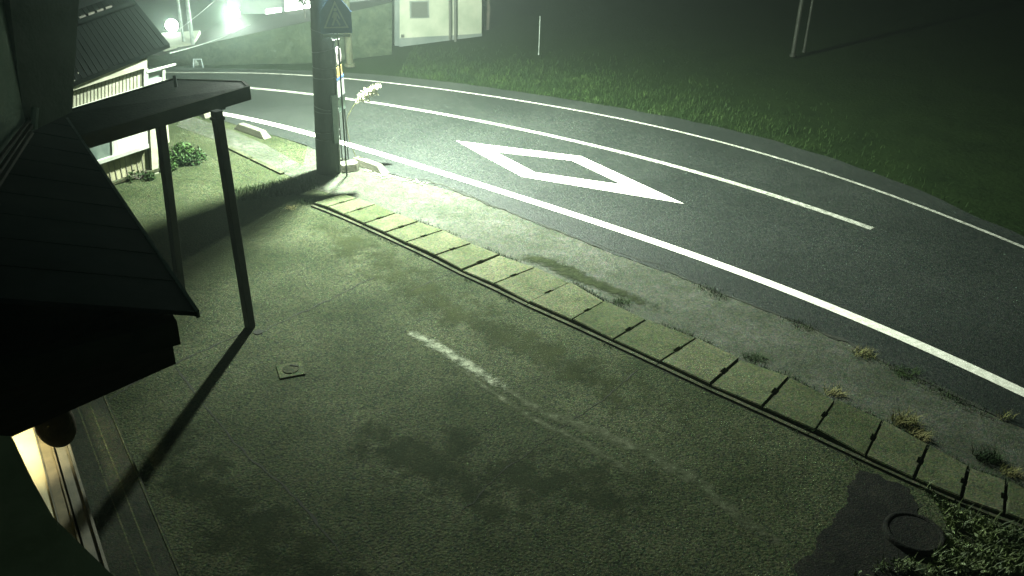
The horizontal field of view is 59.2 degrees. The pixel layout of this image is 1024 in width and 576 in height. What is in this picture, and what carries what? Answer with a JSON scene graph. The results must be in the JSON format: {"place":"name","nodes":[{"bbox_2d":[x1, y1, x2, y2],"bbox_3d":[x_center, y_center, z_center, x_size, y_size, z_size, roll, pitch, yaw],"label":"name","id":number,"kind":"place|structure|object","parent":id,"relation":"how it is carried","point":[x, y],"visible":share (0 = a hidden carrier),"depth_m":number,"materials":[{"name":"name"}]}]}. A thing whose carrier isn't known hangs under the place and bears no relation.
{"place":"outdoors","nodes":[
{"label":"outdoors","id":0,"kind":"place"},
{"bbox_2d":[0,0,199,575],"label":"house","id":1,"kind":"structure","parent":0,"point":[93,293],"depth_m":5.93,"materials":[{"name":"concrete"}]},
{"bbox_2d":[34,411,76,447],"bbox_3d":[-3.456,0.685,6.649,0.300,1.190,0.220,2,27,0],"label":"lamp","id":2,"kind":"object","parent":1,"relation":"hanging from","point":[58,431],"visible":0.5,"depth_m":6.76,"materials":[{"name":"metal"}]},
{"bbox_2d":[78,0,392,54],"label":"terrace","id":3,"kind":"structure","parent":0,"point":[212,21],"depth_m":23.25,"materials":[{"name":"concrete"}]},
{"bbox_2d":[165,18,177,31],"bbox_3d":[-8.405,-6.270,22.335,0.300,0.827,0.300,2,27,0],"label":"globe lamp","id":4,"kind":"object","parent":3,"relation":"on","point":[171,24],"visible":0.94,"depth_m":22.13,"materials":[{"name":"white glass"}]},
{"bbox_2d":[176,0,184,41],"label":"slim pole","id":5,"kind":"object","parent":3,"relation":"on","point":[180,20],"visible":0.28,"depth_m":21.10,"materials":[{"name":"grey metal"}]},
{"bbox_2d":[161,30,200,50],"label":"wall","id":6,"kind":"structure","parent":3,"relation":"on","point":[174,40],"depth_m":21.54,"materials":[{"name":"white paint"}]},
{"bbox_2d":[185,0,198,65],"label":"slim pole","id":7,"kind":"object","parent":3,"relation":"on","point":[191,34],"visible":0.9,"depth_m":20.96,"materials":[{"name":"grey metal"}]},
{"bbox_2d":[226,5,239,23],"bbox_3d":[-7.038,-6.622,22.808,0.340,1.080,0.340,2,27,0],"label":"globe lamp","id":8,"kind":"object","parent":3,"relation":"on","point":[232,12],"visible":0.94,"depth_m":22.54,"materials":[{"name":"white glass"}]},
{"bbox_2d":[227,0,365,19],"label":"facility building","id":9,"kind":"structure","parent":3,"relation":"on","point":[258,6],"depth_m":23.37,"materials":[{"name":"paint"}]},
{"bbox_2d":[266,7,281,13],"bbox_3d":[-6.202,-7.182,23.430,0.445,0.245,0.010,3,28,2],"label":"window","id":10,"kind":"structure","parent":9,"relation":"in","point":[274,10],"depth_m":23.41,"materials":[{"name":"white glass"}]},
{"bbox_2d":[285,0,309,10],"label":"lit window","id":11,"kind":"structure","parent":9,"relation":"in","point":[290,5],"depth_m":23.32,"materials":[{"name":"white glass"}]},
{"bbox_2d":[297,0,309,17],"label":"garden tree","id":12,"kind":"object","parent":3,"relation":"on","point":[304,2],"visible":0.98,"depth_m":21.52,"materials":[{"name":"green plant"}]},
{"bbox_2d":[146,2,391,65],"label":"embankment","id":13,"kind":"structure","parent":0,"point":[371,32],"depth_m":21.65,"materials":[{"name":"concrete"},{"name":"soil"}]},
{"bbox_2d":[106,116,1023,575],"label":"yard","id":14,"kind":"structure","parent":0,"point":[368,360],"depth_m":8.85,"materials":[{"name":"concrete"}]},
{"bbox_2d":[72,0,175,184],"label":"neighbour house","id":15,"kind":"structure","parent":14,"relation":"on","point":[118,42],"depth_m":14.36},
{"bbox_2d":[89,131,148,163],"bbox_3d":[-6.322,-2.247,14.234,0.095,0.504,1.299,22,34,34],"label":"window frame","id":16,"kind":"structure","parent":15,"relation":"in","point":[122,147],"depth_m":14.34,"materials":[{"name":"white glass"}]},
{"bbox_2d":[166,1,213,38],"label":"cable","id":17,"kind":"object","parent":15,"relation":"attached to","point":[190,20],"visible":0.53,"depth_m":18.78,"materials":[{"name":"white"}]},
{"bbox_2d":[169,24,250,53],"bbox_3d":[-5.818,-4.935,17.694,0.016,0.611,5.404,1,27,-1],"label":"cable","id":18,"kind":"object","parent":15,"relation":"attached to","point":[209,41],"visible":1,"depth_m":17.15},
{"bbox_2d":[127,168,155,181],"bbox_3d":[-6.080,-1.849,14.705,0.491,0.205,0.367,-9,29,-19],"label":"bush","id":19,"kind":"object","parent":14,"relation":"on","point":[150,175],"visible":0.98,"depth_m":14.68,"materials":[{"name":"green plant"}]},
{"bbox_2d":[61,75,254,328],"bbox_3d":[-3.950,-0.925,10.182,2.173,2.780,1.251,-8,29,-18],"label":"canopy","id":20,"kind":"object","parent":14,"relation":"on","point":[158,107],"visible":0.81,"depth_m":9.69,"materials":[{"name":"metal"}]},
{"bbox_2d":[158,157,178,171],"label":"bush","id":21,"kind":"object","parent":14,"relation":"on","point":[172,160],"visible":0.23,"depth_m":15.07,"materials":[{"name":"green plant"}]},
{"bbox_2d":[169,142,207,166],"bbox_3d":[-5.624,-2.320,15.437,0.778,0.392,0.555,2,27,0],"label":"bush","id":22,"kind":"object","parent":14,"relation":"on","point":[179,150],"visible":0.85,"depth_m":15.34,"materials":[{"name":"green plant"}]},
{"bbox_2d":[199,112,210,118],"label":"parking block","id":23,"kind":"structure","parent":14,"relation":"on","point":[206,115],"depth_m":17.73,"materials":[{"name":"concrete"}]},
{"bbox_2d":[176,117,311,179],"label":"pavement slab","id":24,"kind":"structure","parent":14,"relation":"on","point":[260,151],"depth_m":16.21,"materials":[{"name":"concrete"}]},
{"bbox_2d":[234,122,270,139],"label":"parking block","id":25,"kind":"structure","parent":14,"relation":"on","point":[253,130],"depth_m":16.82,"materials":[{"name":"concrete"}]},
{"bbox_2d":[148,430,361,575],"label":"damp corner","id":26,"kind":"object","parent":14,"relation":"on","point":[260,521],"visible":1,"depth_m":7.76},
{"bbox_2d":[228,145,284,174],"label":"kerb","id":27,"kind":"structure","parent":14,"relation":"on","point":[259,162],"depth_m":15.55,"materials":[{"name":"concrete"}]},
{"bbox_2d":[253,329,262,334],"bbox_3d":[-2.954,0.511,10.478,0.110,0.007,0.110,2,27,0],"label":"base","id":28,"kind":"object","parent":14,"relation":"on","point":[258,331],"visible":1,"depth_m":10.48,"materials":[{"name":"grey concrete"}]},
{"bbox_2d":[235,174,318,200],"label":"shade weeds","id":29,"kind":"object","parent":14,"relation":"on","point":[275,192],"visible":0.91,"depth_m":14.43,"materials":[{"name":"green plant"}]},
{"bbox_2d":[276,361,304,378],"bbox_3d":[-2.402,0.884,9.768,0.270,0.029,0.270,-9,29,-20],"label":"valve box","id":30,"kind":"object","parent":14,"relation":"on","point":[292,369],"visible":1,"depth_m":9.75,"materials":[{"name":"concrete"}]},
{"bbox_2d":[294,195,316,204],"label":"grass tuft","id":31,"kind":"object","parent":14,"relation":"on","point":[309,202],"visible":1,"depth_m":14.00,"materials":[{"name":"green plant"}]},
{"bbox_2d":[108,152,636,553],"bbox_3d":[-3.553,-0.054,11.536,10.319,0.001,4.534,25,36,38],"label":"yard crack","id":32,"kind":"object","parent":14,"relation":"on","point":[313,517],"visible":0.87,"depth_m":8.85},
{"bbox_2d":[409,332,505,387],"bbox_3d":[-0.547,0.819,10.011,0.224,0.001,1.883,-23,36,-39],"label":"pale scuff","id":33,"kind":"object","parent":14,"relation":"on","point":[452,356],"visible":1,"depth_m":10.10,"materials":[{"name":"white paint"}]},
{"bbox_2d":[336,236,618,399],"bbox_3d":[-0.373,0.374,10.882,8.484,0.001,1.156,25,36,38],"label":"moss band","id":34,"kind":"object","parent":14,"relation":"on","point":[453,316],"visible":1,"depth_m":10.91,"materials":[{"name":"green plant"}]},
{"bbox_2d":[361,426,642,518],"bbox_3d":[-0.114,1.741,8.270,3.524,0.001,1.480,9,28,13],"label":"damp band","id":35,"kind":"object","parent":14,"relation":"on","point":[400,450],"visible":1,"depth_m":8.34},
{"bbox_2d":[455,365,627,470],"bbox_3d":[0.259,1.313,9.108,3.018,0.001,0.204,26,36,38],"label":"faint streak","id":36,"kind":"object","parent":14,"relation":"on","point":[546,425],"visible":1,"depth_m":9.03,"materials":[{"name":"grey paint"}]},
{"bbox_2d":[504,388,789,544],"bbox_3d":[1.329,1.654,8.508,4.094,0.001,0.430,25,35,37],"label":"faint scuff","id":37,"kind":"object","parent":14,"relation":"on","point":[690,476],"visible":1,"depth_m":8.63,"materials":[{"name":"grey asphalt"}]},
{"bbox_2d":[318,206,1006,516],"bbox_3d":[0.994,0.327,11.036,10.404,0.001,0.737,24,35,37],"label":"gutter channel","id":38,"kind":"object","parent":14,"relation":"on","point":[920,463],"visible":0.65,"depth_m":8.62,"materials":[{"name":"grey concrete"}]},
{"bbox_2d":[314,194,356,208],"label":"gutter lid","id":39,"kind":"object","parent":38,"relation":"on","point":[334,200],"visible":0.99,"depth_m":13.95,"materials":[{"name":"concrete"}]},
{"bbox_2d":[329,198,374,216],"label":"gutter lid","id":40,"kind":"object","parent":38,"relation":"on","point":[342,209],"visible":0.96,"depth_m":13.75,"materials":[{"name":"concrete"}]},
{"bbox_2d":[345,205,394,224],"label":"gutter lid","id":41,"kind":"object","parent":38,"relation":"on","point":[363,216],"visible":1,"depth_m":13.51,"materials":[{"name":"concrete"}]},
{"bbox_2d":[365,213,417,234],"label":"gutter lid","id":42,"kind":"object","parent":38,"relation":"on","point":[384,225],"visible":0.98,"depth_m":13.22,"materials":[{"name":"concrete"}]},
{"bbox_2d":[386,222,442,244],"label":"gutter lid","id":43,"kind":"object","parent":38,"relation":"on","point":[408,233],"visible":0.94,"depth_m":12.94,"materials":[{"name":"concrete"}]},
{"bbox_2d":[407,230,470,256],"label":"gutter lid","id":44,"kind":"object","parent":38,"relation":"on","point":[437,243],"visible":1,"depth_m":12.63,"materials":[{"name":"concrete"}]},
{"bbox_2d":[436,244,498,271],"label":"gutter lid","id":45,"kind":"object","parent":38,"relation":"on","point":[460,259],"visible":1,"depth_m":12.29,"materials":[{"name":"concrete"}]},
{"bbox_2d":[463,256,533,286],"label":"gutter lid","id":46,"kind":"object","parent":38,"relation":"on","point":[493,271],"visible":0.96,"depth_m":11.94,"materials":[{"name":"concrete"}]},
{"bbox_2d":[495,268,567,303],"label":"gutter lid","id":47,"kind":"object","parent":38,"relation":"on","point":[528,286],"visible":0.96,"depth_m":11.59,"materials":[{"name":"concrete"}]},
{"bbox_2d":[530,282,603,321],"bbox_3d":[0.720,0.169,11.252,0.634,0.056,0.767,25,35,37],"label":"gutter lid","id":48,"kind":"object","parent":38,"relation":"on","point":[570,301],"visible":0.98,"depth_m":11.20,"materials":[{"name":"concrete"}]},
{"bbox_2d":[573,301,645,341],"bbox_3d":[1.165,0.392,10.847,0.625,0.056,0.675,24,35,36],"label":"gutter lid","id":49,"kind":"object","parent":38,"relation":"on","point":[608,321],"visible":1,"depth_m":10.80,"materials":[{"name":"concrete"}]},
{"bbox_2d":[614,320,695,363],"bbox_3d":[1.662,0.605,10.469,0.649,0.051,0.715,24,35,36],"label":"gutter lid","id":50,"kind":"object","parent":38,"relation":"on","point":[654,341],"visible":1,"depth_m":10.41,"materials":[{"name":"concrete"}]},
{"bbox_2d":[661,338,738,386],"bbox_3d":[2.136,0.820,10.074,0.626,0.058,0.723,25,35,37],"label":"gutter lid","id":51,"kind":"object","parent":38,"relation":"on","point":[703,362],"visible":1,"depth_m":10.02,"materials":[{"name":"concrete"}]},
{"bbox_2d":[711,360,787,409],"bbox_3d":[2.558,1.022,9.705,0.593,0.061,0.723,21,33,32],"label":"gutter lid","id":52,"kind":"object","parent":38,"relation":"on","point":[755,386],"visible":1,"depth_m":9.66,"materials":[{"name":"concrete"}]},
{"bbox_2d":[763,378,833,431],"bbox_3d":[3.023,1.203,9.388,0.552,0.054,0.735,20,33,32],"label":"gutter lid","id":53,"kind":"object","parent":38,"relation":"on","point":[793,401],"visible":1,"depth_m":9.32,"materials":[{"name":"concrete"}]},
{"bbox_2d":[816,400,881,457],"bbox_3d":[3.385,1.400,9.020,0.507,0.063,0.761,19,32,30],"label":"gutter lid","id":54,"kind":"object","parent":38,"relation":"on","point":[849,427],"visible":1,"depth_m":8.98,"materials":[{"name":"concrete"}]},
{"bbox_2d":[866,421,926,478],"bbox_3d":[3.738,1.562,8.734,0.451,0.057,0.753,19,32,29],"label":"gutter lid","id":55,"kind":"object","parent":38,"relation":"on","point":[897,450],"visible":1,"depth_m":8.67,"materials":[{"name":"concrete"}]},
{"bbox_2d":[915,446,966,499],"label":"gutter lid","id":56,"kind":"object","parent":38,"relation":"on","point":[946,472],"visible":1,"depth_m":8.38,"materials":[{"name":"concrete"}]},
{"bbox_2d":[962,468,1004,515],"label":"gutter lid","id":57,"kind":"object","parent":38,"relation":"on","point":[984,491],"visible":1,"depth_m":8.17,"materials":[{"name":"concrete"}]},
{"bbox_2d":[1005,481,1023,524],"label":"gutter lid","id":58,"kind":"object","parent":38,"relation":"on","point":[1014,509],"visible":1,"depth_m":8.03,"materials":[{"name":"concrete"}]},
{"bbox_2d":[312,207,1017,528],"bbox_3d":[0.725,0.463,10.767,10.426,0.001,0.106,24,35,36],"label":"kerb gap","id":59,"kind":"object","parent":14,"relation":"on","point":[697,386],"visible":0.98,"depth_m":9.59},
{"bbox_2d":[311,205,1023,529],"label":"kerb strip","id":60,"kind":"object","parent":14,"relation":"on","point":[852,454],"visible":0.99,"depth_m":9.67,"materials":[{"name":"concrete"}]},
{"bbox_2d":[330,212,1021,486],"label":"edge weeds","id":61,"kind":"object","parent":14,"relation":"on","point":[806,327],"visible":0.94,"depth_m":10.10,"materials":[{"name":"green plant"}]},
{"bbox_2d":[794,469,918,575],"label":"dark patch","id":62,"kind":"object","parent":14,"relation":"on","point":[851,539],"visible":0.94,"depth_m":7.70,"materials":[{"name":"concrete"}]},
{"bbox_2d":[882,512,946,556],"bbox_3d":[3.440,2.100,7.707,0.501,0.060,0.500,2,27,0],"label":"round sump","id":63,"kind":"object","parent":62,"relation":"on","point":[912,533],"visible":0.98,"depth_m":7.68,"materials":[{"name":"concrete"}]},
{"bbox_2d":[854,473,1023,575],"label":"weeds","id":64,"kind":"object","parent":14,"relation":"on","point":[983,564],"visible":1,"depth_m":7.51,"materials":[{"name":"green plant"}]},
{"bbox_2d":[146,67,1023,427],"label":"road","id":65,"kind":"structure","parent":0,"point":[934,279],"depth_m":14.15,"materials":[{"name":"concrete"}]},
{"bbox_2d":[346,82,381,156],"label":"pampas grass","id":66,"kind":"object","parent":65,"relation":"on","point":[367,93],"depth_m":15.09,"materials":[{"name":"beige plant"}]},
{"bbox_2d":[165,79,873,229],"bbox_3d":[-1.518,-3.176,17.618,16.686,0.001,1.640,15,30,24],"label":"line","id":67,"kind":"object","parent":65,"relation":"on","point":[713,177],"visible":0.88,"depth_m":16.37,"materials":[{"name":"paint"}]},
{"bbox_2d":[457,141,683,203],"bbox_3d":[0.887,-2.090,15.659,4.597,0.001,1.439,12,29,19],"label":"diamond marking","id":68,"kind":"object","parent":65,"relation":"on","point":[626,185],"visible":1,"depth_m":15.41,"materials":[{"name":"paint"}]},
{"bbox_2d":[165,72,1023,247],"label":"edge line","id":69,"kind":"object","parent":65,"relation":"on","point":[990,233],"visible":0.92,"depth_m":17.17,"materials":[{"name":"paint"}]},
{"bbox_2d":[223,112,1023,396],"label":"edge line","id":70,"kind":"object","parent":65,"relation":"on","point":[993,378],"visible":0.91,"depth_m":12.36,"materials":[{"name":"paint"}]},
{"bbox_2d":[411,179,1006,421],"bbox_3d":[1.822,-0.282,12.235,9.446,0.001,0.448,25,35,37],"label":"road crack","id":71,"kind":"object","parent":65,"relation":"on","point":[886,362],"visible":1,"depth_m":11.16,"materials":[{"name":"black asphalt"}]},
{"bbox_2d":[995,408,1015,420],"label":"grass tuft","id":72,"kind":"object","parent":65,"relation":"on","point":[1005,416],"visible":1,"depth_m":9.28,"materials":[{"name":"plant"}]},
{"bbox_2d":[147,0,1023,235],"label":"ground","id":73,"kind":"structure","parent":0,"point":[934,89],"depth_m":22.46,"materials":[{"name":"green plant"}]},
{"bbox_2d":[342,0,354,66],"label":"concrete post","id":74,"kind":"object","parent":73,"relation":"on","point":[349,52],"visible":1,"depth_m":21.44,"materials":[{"name":"grey concrete"}]},
{"bbox_2d":[392,0,481,46],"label":"white house","id":75,"kind":"structure","parent":73,"relation":"on","point":[415,22],"depth_m":24.06,"materials":[{"name":"white plaster"},{"name":"glass"}]},
{"bbox_2d":[409,0,428,17],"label":"window","id":76,"kind":"structure","parent":75,"relation":"in","point":[418,9],"depth_m":23.61,"materials":[{"name":"white glass"}]},
{"bbox_2d":[482,0,490,29],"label":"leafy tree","id":77,"kind":"object","parent":73,"relation":"on","point":[486,3],"visible":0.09,"depth_m":25.63,"materials":[{"name":"plant"}]},
{"bbox_2d":[538,16,540,54],"bbox_3d":[0.699,-6.438,22.975,0.038,0.976,0.038,2,27,0],"label":"marker pole","id":78,"kind":"object","parent":73,"relation":"on","point":[539,35],"visible":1,"depth_m":22.96,"materials":[{"name":"white plastic"}]},
{"bbox_2d":[789,0,803,56],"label":"steel pole","id":79,"kind":"object","parent":73,"relation":"on","point":[797,27],"visible":1,"depth_m":23.37,"materials":[{"name":"grey metal"}]},
{"bbox_2d":[802,0,813,52],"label":"steel pole","id":80,"kind":"object","parent":73,"relation":"on","point":[807,28],"visible":1,"depth_m":23.89,"materials":[{"name":"grey metal"}]},
{"bbox_2d":[299,146,1023,487],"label":"pavement","id":81,"kind":"structure","parent":0,"point":[818,360],"depth_m":11.01,"materials":[{"name":"concrete"}]},
{"bbox_2d":[310,0,340,174],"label":"utility pole","id":82,"kind":"object","parent":81,"relation":"on","point":[326,116],"visible":0.94,"depth_m":14.53,"materials":[{"name":"concrete"}]},
{"bbox_2d":[319,0,351,175],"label":"crossing sign","id":83,"kind":"object","parent":81,"relation":"on","point":[335,16],"visible":1,"depth_m":13.86,"materials":[{"name":"metal"}]},
{"bbox_2d":[336,47,358,172],"bbox_3d":[-2.837,-2.976,15.030,0.343,1.986,0.663,-12,30,-24],"label":"bus stop","id":84,"kind":"object","parent":81,"relation":"on","point":[353,165],"visible":0.57,"depth_m":15.19,"materials":[{"name":"metal"}]},
{"bbox_2d":[351,156,388,174],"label":"parking block","id":85,"kind":"structure","parent":81,"relation":"on","point":[371,165],"depth_m":15.30,"materials":[{"name":"concrete"}]},
{"bbox_2d":[363,168,428,184],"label":"pebbles and grit","id":86,"kind":"object","parent":81,"relation":"on","point":[398,178],"visible":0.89,"depth_m":15.02,"materials":[{"name":"grey gravel"}]},
{"bbox_2d":[522,256,643,303],"bbox_3d":[1.063,-0.100,11.847,2.500,0.001,0.452,21,33,33],"label":"moss stain","id":87,"kind":"object","parent":81,"relation":"on","point":[573,273],"visible":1,"depth_m":11.96,"materials":[{"name":"green plant"}]},
{"bbox_2d":[607,295,633,304],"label":"grass tuft","id":88,"kind":"object","parent":81,"relation":"on","point":[620,300],"visible":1,"depth_m":11.33,"materials":[{"name":"green plant"}]},
{"bbox_2d":[741,352,764,362],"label":"grass tuft","id":89,"kind":"object","parent":81,"relation":"on","point":[752,355],"visible":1,"depth_m":10.23,"materials":[{"name":"green plant"}]},
{"bbox_2d":[821,382,848,396],"bbox_3d":[3.441,1.092,9.624,0.357,0.066,0.307,2,27,0],"label":"grass tuft","id":90,"kind":"object","parent":81,"relation":"on","point":[834,391],"visible":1,"depth_m":9.62,"materials":[{"name":"beige plant"}]},
{"bbox_2d":[852,344,877,357],"bbox_3d":[4.053,0.741,10.332,0.395,0.066,0.337,2,27,0],"label":"grass tuft","id":91,"kind":"object","parent":81,"relation":"on","point":[862,350],"visible":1,"depth_m":10.37,"materials":[{"name":"plant"}]},
{"bbox_2d":[880,405,926,429],"bbox_3d":[3.998,1.313,9.146,0.520,0.142,0.389,2,27,0],"label":"grass tuft","id":92,"kind":"object","parent":81,"relation":"on","point":[899,420],"visible":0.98,"depth_m":9.14,"materials":[{"name":"plant"}]},
{"bbox_2d":[894,362,919,376],"bbox_3d":[4.408,0.912,10.033,0.428,0.055,0.328,2,27,0],"label":"grass tuft","id":93,"kind":"object","parent":81,"relation":"on","point":[897,374],"visible":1,"depth_m":10.02,"materials":[{"name":"green plant"}]},
{"bbox_2d":[904,423,934,441],"bbox_3d":[4.053,1.450,8.933,0.350,0.099,0.319,2,27,0],"label":"grass tuft","id":94,"kind":"object","parent":81,"relation":"on","point":[919,432],"visible":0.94,"depth_m":8.95,"materials":[{"name":"beige plant"}]},
{"bbox_2d":[967,443,1006,463],"bbox_3d":[4.571,1.600,8.659,0.392,0.110,0.356,2,27,0],"label":"grass tuft","id":95,"kind":"object","parent":81,"relation":"on","point":[990,456],"visible":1,"depth_m":8.66,"materials":[{"name":"green plant"}]},
{"bbox_2d":[999,462,1023,477],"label":"grass tuft","id":96,"kind":"object","parent":81,"relation":"on","point":[1011,472],"visible":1,"depth_m":8.47,"materials":[{"name":"plant"}]}
]}

